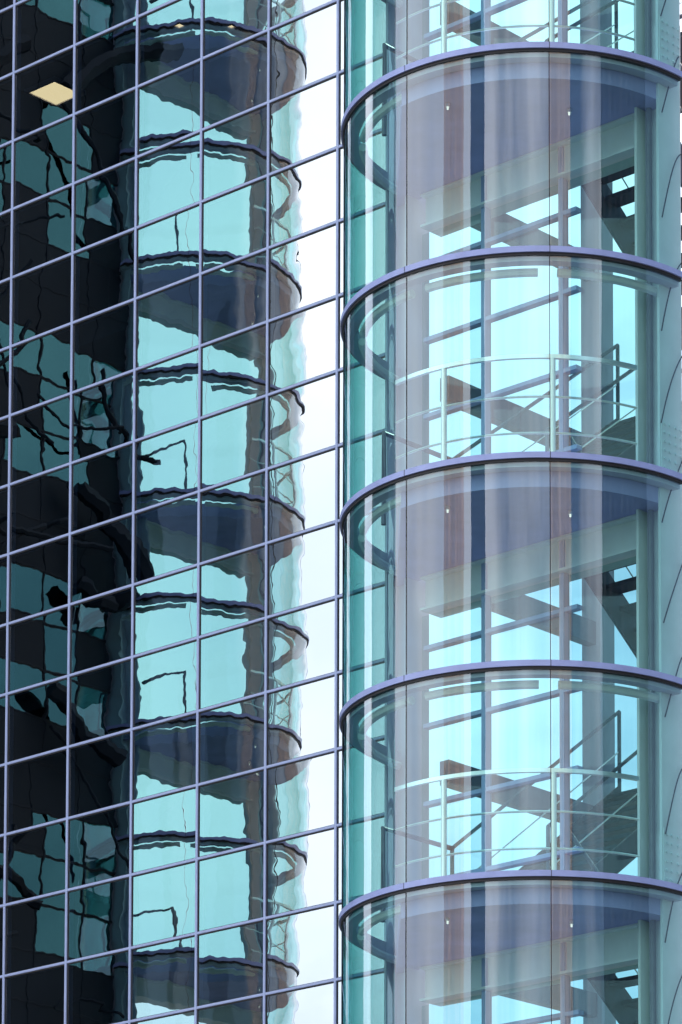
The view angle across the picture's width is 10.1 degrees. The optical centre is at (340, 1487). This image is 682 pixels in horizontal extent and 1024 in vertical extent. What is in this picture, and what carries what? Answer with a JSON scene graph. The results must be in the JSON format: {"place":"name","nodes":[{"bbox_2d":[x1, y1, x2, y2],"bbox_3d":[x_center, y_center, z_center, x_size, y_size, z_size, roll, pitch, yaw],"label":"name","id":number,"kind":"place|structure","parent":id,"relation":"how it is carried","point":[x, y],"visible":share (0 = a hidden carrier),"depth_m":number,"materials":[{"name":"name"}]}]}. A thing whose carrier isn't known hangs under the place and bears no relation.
{"place":"outdoors","nodes":[
{"label":"outdoors","id":0,"kind":"place"},
{"bbox_2d":[339,0,681,1023],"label":"stair tower","id":1,"kind":"structure","parent":0,"point":[491,128],"depth_m":39.37,"materials":[{"name":"teal glass"}]},
{"bbox_2d":[429,0,681,1023],"label":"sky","id":2,"kind":"structure","parent":0,"point":[520,735],"materials":[{"name":"blue"}]},
{"bbox_3d":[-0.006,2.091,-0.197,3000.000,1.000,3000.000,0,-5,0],"label":"ground","id":3,"kind":"structure","parent":0,"visible":0},
{"bbox_2d":[0,0,385,1023],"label":"curtain wall","id":4,"kind":"structure","parent":3,"relation":"on","point":[170,456],"depth_m":43.47,"materials":[{"name":"mirror"}]},
{"bbox_2d":[0,0,12,1023],"label":"window pane","id":5,"kind":"structure","parent":4,"relation":"in","point":[6,19],"depth_m":45.75,"materials":[{"name":"glass"}]},
{"bbox_2d":[6,966,63,1023],"label":"window pane","id":6,"kind":"structure","parent":4,"relation":"in","point":[37,997],"depth_m":44.56,"materials":[{"name":"glass"}]},
{"bbox_2d":[6,894,64,973],"label":"window pane","id":7,"kind":"structure","parent":4,"relation":"in","point":[35,937],"depth_m":44.65,"materials":[{"name":"glass"}]},
{"bbox_2d":[7,822,65,902],"label":"window pane","id":8,"kind":"structure","parent":4,"relation":"in","point":[35,858],"depth_m":44.72,"materials":[{"name":"glass"}]},
{"bbox_2d":[8,751,65,831],"label":"window pane","id":9,"kind":"structure","parent":4,"relation":"in","point":[36,787],"depth_m":44.80,"materials":[{"name":"glass"}]},
{"bbox_2d":[8,679,66,761],"label":"window pane","id":10,"kind":"structure","parent":4,"relation":"in","point":[37,716],"depth_m":44.88,"materials":[{"name":"glass"}]},
{"bbox_2d":[9,608,67,690],"label":"window pane","id":11,"kind":"structure","parent":4,"relation":"in","point":[38,646],"depth_m":44.96,"materials":[{"name":"glass"}]},
{"bbox_2d":[10,537,68,620],"label":"window pane","id":12,"kind":"structure","parent":4,"relation":"in","point":[39,575],"depth_m":45.04,"materials":[{"name":"glass"}]},
{"bbox_2d":[11,467,68,551],"label":"window pane","id":13,"kind":"structure","parent":4,"relation":"in","point":[40,505],"depth_m":45.12,"materials":[{"name":"glass"}]},
{"bbox_2d":[11,397,69,481],"label":"window pane","id":14,"kind":"structure","parent":4,"relation":"in","point":[40,436],"depth_m":45.20,"materials":[{"name":"glass"}]},
{"bbox_2d":[12,327,70,412],"label":"window pane","id":15,"kind":"structure","parent":4,"relation":"in","point":[41,366],"depth_m":45.27,"materials":[{"name":"glass"}]},
{"bbox_2d":[13,257,70,343],"label":"window pane","id":16,"kind":"structure","parent":4,"relation":"in","point":[42,297],"depth_m":45.35,"materials":[{"name":"glass"}]},
{"bbox_2d":[14,187,71,274],"label":"window pane","id":17,"kind":"structure","parent":4,"relation":"in","point":[42,228],"depth_m":45.44,"materials":[{"name":"glass"}]},
{"bbox_2d":[15,49,72,137],"label":"window pane","id":18,"kind":"structure","parent":4,"relation":"in","point":[44,91],"depth_m":45.59,"materials":[{"name":"glass"}]},
{"bbox_2d":[15,118,72,205],"label":"window pane","id":19,"kind":"structure","parent":4,"relation":"in","point":[43,160],"depth_m":45.52,"materials":[{"name":"glass"}]},
{"bbox_2d":[16,0,73,69],"label":"window pane","id":20,"kind":"structure","parent":4,"relation":"in","point":[44,28],"depth_m":45.71,"materials":[{"name":"glass"}]},
{"bbox_2d":[68,878,128,959],"label":"window pane","id":21,"kind":"structure","parent":4,"relation":"in","point":[98,915],"depth_m":43.94,"materials":[{"name":"glass"}]},
{"bbox_2d":[68,951,128,1023],"label":"window pane","id":22,"kind":"structure","parent":4,"relation":"in","point":[98,987],"depth_m":43.85,"materials":[{"name":"glass"}]},
{"bbox_2d":[69,805,129,887],"label":"window pane","id":23,"kind":"structure","parent":4,"relation":"in","point":[98,843],"depth_m":44.02,"materials":[{"name":"glass"}]},
{"bbox_2d":[70,733,129,815],"label":"window pane","id":24,"kind":"structure","parent":4,"relation":"in","point":[100,770],"depth_m":44.09,"materials":[{"name":"glass"}]},
{"bbox_2d":[70,660,130,744],"label":"window pane","id":25,"kind":"structure","parent":4,"relation":"in","point":[100,699],"depth_m":44.18,"materials":[{"name":"glass"}]},
{"bbox_2d":[71,589,130,672],"label":"window pane","id":26,"kind":"structure","parent":4,"relation":"in","point":[100,627],"depth_m":44.26,"materials":[{"name":"glass"}]},
{"bbox_2d":[72,517,131,601],"label":"window pane","id":27,"kind":"structure","parent":4,"relation":"in","point":[101,556],"depth_m":44.33,"materials":[{"name":"glass"}]},
{"bbox_2d":[72,445,132,530],"label":"window pane","id":28,"kind":"structure","parent":4,"relation":"in","point":[102,485],"depth_m":44.42,"materials":[{"name":"glass"}]},
{"bbox_2d":[73,374,132,460],"label":"window pane","id":29,"kind":"structure","parent":4,"relation":"in","point":[102,414],"depth_m":44.49,"materials":[{"name":"glass"}]},
{"bbox_2d":[74,232,133,319],"label":"window pane","id":30,"kind":"structure","parent":4,"relation":"in","point":[104,273],"depth_m":44.65,"materials":[{"name":"glass"}]},
{"bbox_2d":[74,302,133,389],"label":"window pane","id":31,"kind":"structure","parent":4,"relation":"in","point":[103,344],"depth_m":44.57,"materials":[{"name":"glass"}]},
{"bbox_2d":[75,161,134,249],"label":"window pane","id":32,"kind":"structure","parent":4,"relation":"in","point":[104,204],"depth_m":44.73,"materials":[{"name":"glass"}]},
{"bbox_2d":[76,91,134,180],"label":"window pane","id":33,"kind":"structure","parent":4,"relation":"in","point":[105,134],"depth_m":44.81,"materials":[{"name":"glass"}]},
{"bbox_2d":[76,21,135,111],"label":"window pane","id":34,"kind":"structure","parent":4,"relation":"in","point":[106,64],"depth_m":44.89,"materials":[{"name":"glass"}]},
{"bbox_2d":[77,0,135,41],"label":"window pane","id":35,"kind":"structure","parent":4,"relation":"in","point":[94,17],"depth_m":45.02,"materials":[{"name":"glass"}]},
{"bbox_2d":[140,0,169,13],"label":"window pane","id":36,"kind":"structure","parent":4,"relation":"in","point":[145,5],"depth_m":44.46,"materials":[{"name":"glass"}]},
{"bbox_2d":[132,863,194,945],"label":"window pane","id":37,"kind":"structure","parent":4,"relation":"in","point":[163,900],"depth_m":43.23,"materials":[{"name":"glass"}]},
{"bbox_2d":[132,937,194,1018],"label":"window pane","id":38,"kind":"structure","parent":4,"relation":"in","point":[162,974],"depth_m":43.16,"materials":[{"name":"glass"}]},
{"bbox_2d":[134,1011,193,1023],"label":"window pane","id":39,"kind":"structure","parent":4,"relation":"in","point":[185,1018],"depth_m":42.98,"materials":[{"name":"glass"}]},
{"bbox_2d":[133,788,195,872],"label":"window pane","id":40,"kind":"structure","parent":4,"relation":"in","point":[163,827],"depth_m":43.32,"materials":[{"name":"glass"}]},
{"bbox_2d":[134,715,195,798],"label":"window pane","id":41,"kind":"structure","parent":4,"relation":"in","point":[164,754],"depth_m":43.39,"materials":[{"name":"glass"}]},
{"bbox_2d":[134,641,196,726],"label":"window pane","id":42,"kind":"structure","parent":4,"relation":"in","point":[165,681],"depth_m":43.47,"materials":[{"name":"glass"}]},
{"bbox_2d":[135,568,196,653],"label":"window pane","id":43,"kind":"structure","parent":4,"relation":"in","point":[165,608],"depth_m":43.55,"materials":[{"name":"glass"}]},
{"bbox_2d":[135,495,197,581],"label":"window pane","id":44,"kind":"structure","parent":4,"relation":"in","point":[166,536],"depth_m":43.63,"materials":[{"name":"glass"}]},
{"bbox_2d":[136,350,197,438],"label":"window pane","id":45,"kind":"structure","parent":4,"relation":"in","point":[167,392],"depth_m":43.78,"materials":[{"name":"glass"}]},
{"bbox_2d":[136,422,197,509],"label":"window pane","id":46,"kind":"structure","parent":4,"relation":"in","point":[167,463],"depth_m":43.71,"materials":[{"name":"glass"}]},
{"bbox_2d":[137,278,198,366],"label":"window pane","id":47,"kind":"structure","parent":4,"relation":"in","point":[167,320],"depth_m":43.87,"materials":[{"name":"glass"}]},
{"bbox_2d":[138,206,198,295],"label":"window pane","id":48,"kind":"structure","parent":4,"relation":"in","point":[168,249],"depth_m":43.94,"materials":[{"name":"glass"}]},
{"bbox_2d":[138,134,199,224],"label":"window pane","id":49,"kind":"structure","parent":4,"relation":"in","point":[169,177],"depth_m":44.02,"materials":[{"name":"glass"}]},
{"bbox_2d":[139,63,199,153],"label":"window pane","id":50,"kind":"structure","parent":4,"relation":"in","point":[169,107],"depth_m":44.11,"materials":[{"name":"glass"}]},
{"bbox_2d":[139,0,200,83],"label":"window pane","id":51,"kind":"structure","parent":4,"relation":"in","point":[170,35],"depth_m":44.19,"materials":[{"name":"glass"}]},
{"bbox_2d":[198,922,262,1005],"label":"window pane","id":52,"kind":"structure","parent":4,"relation":"in","point":[230,965],"depth_m":42.45,"materials":[{"name":"glass"}]},
{"bbox_2d":[198,997,262,1023],"label":"window pane","id":53,"kind":"structure","parent":4,"relation":"in","point":[249,1011],"depth_m":42.34,"materials":[{"name":"glass"}]},
{"bbox_2d":[199,771,263,856],"label":"window pane","id":54,"kind":"structure","parent":4,"relation":"in","point":[231,812],"depth_m":42.60,"materials":[{"name":"glass"}]},
{"bbox_2d":[199,846,263,930],"label":"window pane","id":55,"kind":"structure","parent":4,"relation":"in","point":[230,885],"depth_m":42.53,"materials":[{"name":"glass"}]},
{"bbox_2d":[200,696,263,781],"label":"window pane","id":56,"kind":"structure","parent":4,"relation":"in","point":[231,736],"depth_m":42.69,"materials":[{"name":"glass"}]},
{"bbox_2d":[200,621,264,708],"label":"window pane","id":57,"kind":"structure","parent":4,"relation":"in","point":[231,662],"depth_m":42.77,"materials":[{"name":"glass"}]},
{"bbox_2d":[201,473,264,561],"label":"window pane","id":58,"kind":"structure","parent":4,"relation":"in","point":[232,515],"depth_m":42.93,"materials":[{"name":"glass"}]},
{"bbox_2d":[201,547,264,634],"label":"window pane","id":59,"kind":"structure","parent":4,"relation":"in","point":[232,588],"depth_m":42.84,"materials":[{"name":"glass"}]},
{"bbox_2d":[201,399,265,488],"label":"window pane","id":60,"kind":"structure","parent":4,"relation":"in","point":[233,442],"depth_m":43.00,"materials":[{"name":"glass"}]},
{"bbox_2d":[202,252,265,342],"label":"window pane","id":61,"kind":"structure","parent":4,"relation":"in","point":[234,296],"depth_m":43.16,"materials":[{"name":"glass"}]},
{"bbox_2d":[202,325,265,415],"label":"window pane","id":62,"kind":"structure","parent":4,"relation":"in","point":[234,368],"depth_m":43.08,"materials":[{"name":"glass"}]},
{"bbox_2d":[203,106,266,198],"label":"window pane","id":63,"kind":"structure","parent":4,"relation":"in","point":[235,151],"depth_m":43.32,"materials":[{"name":"glass"}]},
{"bbox_2d":[203,179,266,270],"label":"window pane","id":64,"kind":"structure","parent":4,"relation":"in","point":[234,223],"depth_m":43.24,"materials":[{"name":"glass"}]},
{"bbox_2d":[204,0,266,55],"label":"window pane","id":65,"kind":"structure","parent":4,"relation":"in","point":[226,22],"depth_m":43.52,"materials":[{"name":"glass"}]},
{"bbox_2d":[204,34,266,126],"label":"window pane","id":66,"kind":"structure","parent":4,"relation":"in","point":[235,79],"depth_m":43.40,"materials":[{"name":"glass"}]},
{"bbox_2d":[267,829,333,915],"label":"window pane","id":67,"kind":"structure","parent":4,"relation":"in","point":[300,871],"depth_m":41.83,"materials":[{"name":"glass"}]},
{"bbox_2d":[267,906,333,991],"label":"window pane","id":68,"kind":"structure","parent":4,"relation":"in","point":[300,947],"depth_m":41.75,"materials":[{"name":"glass"}]},
{"bbox_2d":[267,983,333,1023],"label":"window pane","id":69,"kind":"structure","parent":4,"relation":"in","point":[313,1005],"depth_m":41.65,"materials":[{"name":"glass"}]},
{"bbox_2d":[268,753,333,839],"label":"window pane","id":70,"kind":"structure","parent":4,"relation":"in","point":[300,794],"depth_m":41.90,"materials":[{"name":"glass"}]},
{"bbox_2d":[271,0,331,26],"label":"window pane","id":71,"kind":"structure","parent":4,"relation":"in","point":[281,10],"depth_m":42.89,"materials":[{"name":"glass"}]},
{"bbox_2d":[268,601,334,689],"label":"window pane","id":72,"kind":"structure","parent":4,"relation":"in","point":[301,644],"depth_m":42.07,"materials":[{"name":"glass"}]},
{"bbox_2d":[268,676,334,764],"label":"window pane","id":73,"kind":"structure","parent":4,"relation":"in","point":[300,718],"depth_m":41.98,"materials":[{"name":"glass"}]},
{"bbox_2d":[269,375,334,465],"label":"window pane","id":74,"kind":"structure","parent":4,"relation":"in","point":[301,419],"depth_m":42.30,"materials":[{"name":"glass"}]},
{"bbox_2d":[269,450,334,539],"label":"window pane","id":75,"kind":"structure","parent":4,"relation":"in","point":[301,493],"depth_m":42.22,"materials":[{"name":"glass"}]},
{"bbox_2d":[269,525,334,614],"label":"window pane","id":76,"kind":"structure","parent":4,"relation":"in","point":[301,568],"depth_m":42.14,"materials":[{"name":"glass"}]},
{"bbox_2d":[270,151,335,244],"label":"window pane","id":77,"kind":"structure","parent":4,"relation":"in","point":[302,197],"depth_m":42.53,"materials":[{"name":"glass"}]},
{"bbox_2d":[270,225,335,318],"label":"window pane","id":78,"kind":"structure","parent":4,"relation":"in","point":[303,270],"depth_m":42.46,"materials":[{"name":"glass"}]},
{"bbox_2d":[270,300,335,391],"label":"window pane","id":79,"kind":"structure","parent":4,"relation":"in","point":[303,344],"depth_m":42.37,"materials":[{"name":"glass"}]},
{"bbox_2d":[271,77,335,171],"label":"window pane","id":80,"kind":"structure","parent":4,"relation":"in","point":[303,124],"depth_m":42.61,"materials":[{"name":"glass"}]},
{"bbox_2d":[271,3,336,98],"label":"window pane","id":81,"kind":"structure","parent":4,"relation":"in","point":[303,51],"depth_m":42.70,"materials":[{"name":"glass"}]},
{"bbox_2d":[339,434,381,518],"label":"window pane","id":82,"kind":"structure","parent":4,"relation":"in","point":[365,456],"depth_m":41.64,"materials":[{"name":"glass"}]},
{"bbox_2d":[340,58,381,143],"label":"window pane","id":83,"kind":"structure","parent":4,"relation":"in","point":[361,77],"depth_m":42.04,"materials":[{"name":"glass"}]},
{"bbox_2d":[338,817,383,899],"label":"window pane","id":84,"kind":"structure","parent":4,"relation":"in","point":[364,838],"depth_m":41.22,"materials":[{"name":"glass"}]},
{"bbox_2d":[338,902,383,976],"label":"window pane","id":85,"kind":"structure","parent":4,"relation":"in","point":[359,960],"depth_m":41.13,"materials":[{"name":"glass"}]},
{"bbox_2d":[338,973,383,1023],"label":"window pane","id":86,"kind":"structure","parent":4,"relation":"in","point":[365,995],"depth_m":41.05,"materials":[{"name":"glass"}]},
{"bbox_2d":[338,663,384,746],"label":"window pane","id":87,"kind":"structure","parent":4,"relation":"in","point":[360,680],"depth_m":41.35,"materials":[{"name":"glass"}]},
{"bbox_2d":[338,740,384,822],"label":"window pane","id":88,"kind":"structure","parent":4,"relation":"in","point":[366,775],"depth_m":41.30,"materials":[{"name":"glass"}]},
{"bbox_2d":[339,357,384,442],"label":"window pane","id":89,"kind":"structure","parent":4,"relation":"in","point":[366,389],"depth_m":41.70,"materials":[{"name":"glass"}]},
{"bbox_2d":[339,514,384,593],"label":"window pane","id":90,"kind":"structure","parent":4,"relation":"in","point":[361,573],"depth_m":41.51,"materials":[{"name":"glass"}]},
{"bbox_2d":[339,586,384,669],"label":"window pane","id":91,"kind":"structure","parent":4,"relation":"in","point":[366,610],"depth_m":41.43,"materials":[{"name":"glass"}]},
{"bbox_2d":[340,207,384,292],"label":"window pane","id":92,"kind":"structure","parent":4,"relation":"in","point":[367,231],"depth_m":41.83,"materials":[{"name":"glass"}]},
{"bbox_2d":[340,291,384,367],"label":"window pane","id":93,"kind":"structure","parent":4,"relation":"in","point":[375,339],"depth_m":41.66,"materials":[{"name":"glass"}]},
{"bbox_2d":[340,0,385,69],"label":"window pane","id":94,"kind":"structure","parent":4,"relation":"in","point":[367,17],"depth_m":42.08,"materials":[{"name":"glass"}]},
{"bbox_2d":[340,133,385,218],"label":"window pane","id":95,"kind":"structure","parent":4,"relation":"in","point":[364,194],"depth_m":41.90,"materials":[{"name":"glass"}]}
]}

